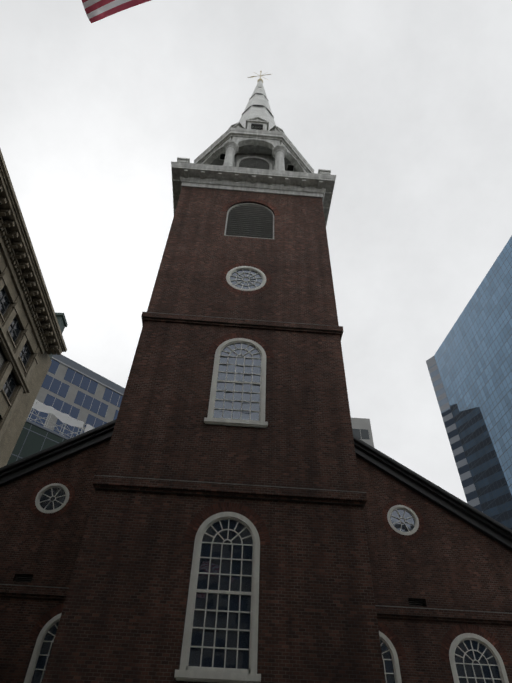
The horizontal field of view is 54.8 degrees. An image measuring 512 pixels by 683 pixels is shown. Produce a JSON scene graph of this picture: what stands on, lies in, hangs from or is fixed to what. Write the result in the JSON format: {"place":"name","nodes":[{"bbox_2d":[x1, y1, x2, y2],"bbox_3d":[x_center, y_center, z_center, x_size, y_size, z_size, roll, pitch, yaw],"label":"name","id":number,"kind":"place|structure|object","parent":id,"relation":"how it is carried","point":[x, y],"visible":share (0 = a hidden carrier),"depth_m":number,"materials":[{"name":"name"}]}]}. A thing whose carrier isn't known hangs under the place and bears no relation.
{"place":"outdoors","nodes":[
{"label":"outdoors","id":0,"kind":"place"},
{"bbox_2d":[0,149,66,467],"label":"tan building","id":1,"kind":"structure","parent":0,"point":[31,338],"depth_m":44.94,"materials":[{"name":"beige stone"}]},
{"bbox_2d":[49,312,67,358],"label":"rooftop structure","id":2,"kind":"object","parent":1,"relation":"on","point":[62,321],"depth_m":56.62,"materials":[{"name":"metal"}]},
{"bbox_2d":[7,419,69,464],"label":"glass building","id":3,"kind":"structure","parent":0,"point":[34,437],"depth_m":64.79,"materials":[{"name":"teal glass"}]},
{"bbox_2d":[82,0,150,22],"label":"flag stars and stripes","id":4,"kind":"object","parent":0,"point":[96,10],"visible":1,"depth_m":7.47,"materials":[{"name":"fabric"}]},
{"bbox_2d":[0,0,511,502],"label":"sky","id":5,"kind":"structure","parent":0,"point":[408,103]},
{"bbox_2d":[351,418,373,446],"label":"grey building","id":6,"kind":"structure","parent":0,"point":[361,429],"depth_m":93.42,"materials":[{"name":"grey concrete"}]},
{"bbox_2d":[426,236,511,529],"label":"skyscraper","id":7,"kind":"structure","parent":0,"point":[469,364],"depth_m":136.69,"materials":[{"name":"blue glass"}]},
{"label":"ground","id":8,"kind":"structure","parent":0,"visible":0},
{"bbox_2d":[28,353,124,437],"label":"modern block","id":9,"kind":"structure","parent":8,"relation":"on","point":[75,390],"depth_m":97.91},
{"bbox_2d":[27,399,93,437],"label":"building reflection","id":10,"kind":"object","parent":9,"relation":"on","point":[63,418],"visible":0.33,"depth_m":69.18,"materials":[{"name":"grey glass"}]},
{"bbox_2d":[42,187,385,682],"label":"brick tower","id":11,"kind":"structure","parent":8,"relation":"on","point":[122,617],"depth_m":15.41,"materials":[{"name":"brown brick"}]},
{"bbox_2d":[174,266,267,682],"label":"window frames","id":12,"kind":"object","parent":11,"relation":"in","point":[186,672],"visible":0.96,"depth_m":13.53,"materials":[{"name":"white wood"}]},
{"bbox_2d":[188,270,261,668],"bbox_3d":[-0.663,2.253,17.426,1.680,16.020,0.050,4,-45,-2],"label":"tower window glass","id":13,"kind":"object","parent":12,"relation":"in","point":[220,637],"visible":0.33,"depth_m":13.45,"materials":[{"name":"grey glass"}]},
{"bbox_2d":[93,312,366,507],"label":"brick ledges","id":14,"kind":"object","parent":11,"relation":"attached to","point":[227,490],"visible":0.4,"depth_m":14.97,"materials":[{"name":"brown brick"}]},
{"bbox_2d":[184,199,279,545],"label":"brick arches","id":15,"kind":"structure","parent":11,"relation":"in","point":[203,515],"depth_m":19.09,"materials":[{"name":"brown brick"}]},
{"bbox_2d":[224,203,273,238],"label":"tower louvres","id":16,"kind":"object","parent":11,"relation":"in","point":[252,220],"visible":0.83,"depth_m":26.30,"materials":[{"name":"grey wood"}]},
{"bbox_2d":[171,157,335,224],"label":"tower cornice","id":17,"kind":"structure","parent":11,"relation":"attached to","point":[187,173],"depth_m":28.44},
{"bbox_2d":[194,127,313,172],"bbox_3d":[-0.355,-9.020,34.374,8.703,6.730,8.703,4,-45,-2],"label":"belfry","id":18,"kind":"object","parent":11,"relation":"on","point":[253,148],"visible":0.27,"depth_m":33.55,"materials":[{"name":"white paint"}]},
{"bbox_2d":[229,71,284,133],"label":"spire","id":19,"kind":"structure","parent":18,"relation":"on","point":[257,114],"depth_m":43.45,"materials":[{"name":"white paint"}]},
{"bbox_2d":[0,439,511,682],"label":"brick hall","id":20,"kind":"object","parent":8,"relation":"on","point":[446,559],"visible":0.27,"depth_m":19.05,"materials":[{"name":"brown brick"}]},
{"bbox_2d":[0,420,511,549],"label":"hall roof","id":21,"kind":"structure","parent":20,"relation":"on","point":[492,528],"depth_m":21.32,"materials":[{"name":"black"}]},
{"bbox_2d":[0,584,511,624],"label":"belt course","id":22,"kind":"object","parent":20,"relation":"attached to","point":[27,591],"visible":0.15,"depth_m":17.95,"materials":[{"name":"brown brick"}]},
{"bbox_2d":[24,483,508,682],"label":"window frames","id":23,"kind":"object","parent":20,"relation":"in","point":[387,642],"visible":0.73,"depth_m":17.24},
{"bbox_2d":[14,488,501,682],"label":"window panes","id":24,"kind":"structure","parent":23,"relation":"in","point":[40,664],"depth_m":17.19,"materials":[{"name":"black glass"}]},
{"bbox_2d":[28,479,511,665],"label":"brick arches","id":25,"kind":"structure","parent":20,"relation":"attached to","point":[451,634],"depth_m":17.76,"materials":[{"name":"white paint"}]}
]}

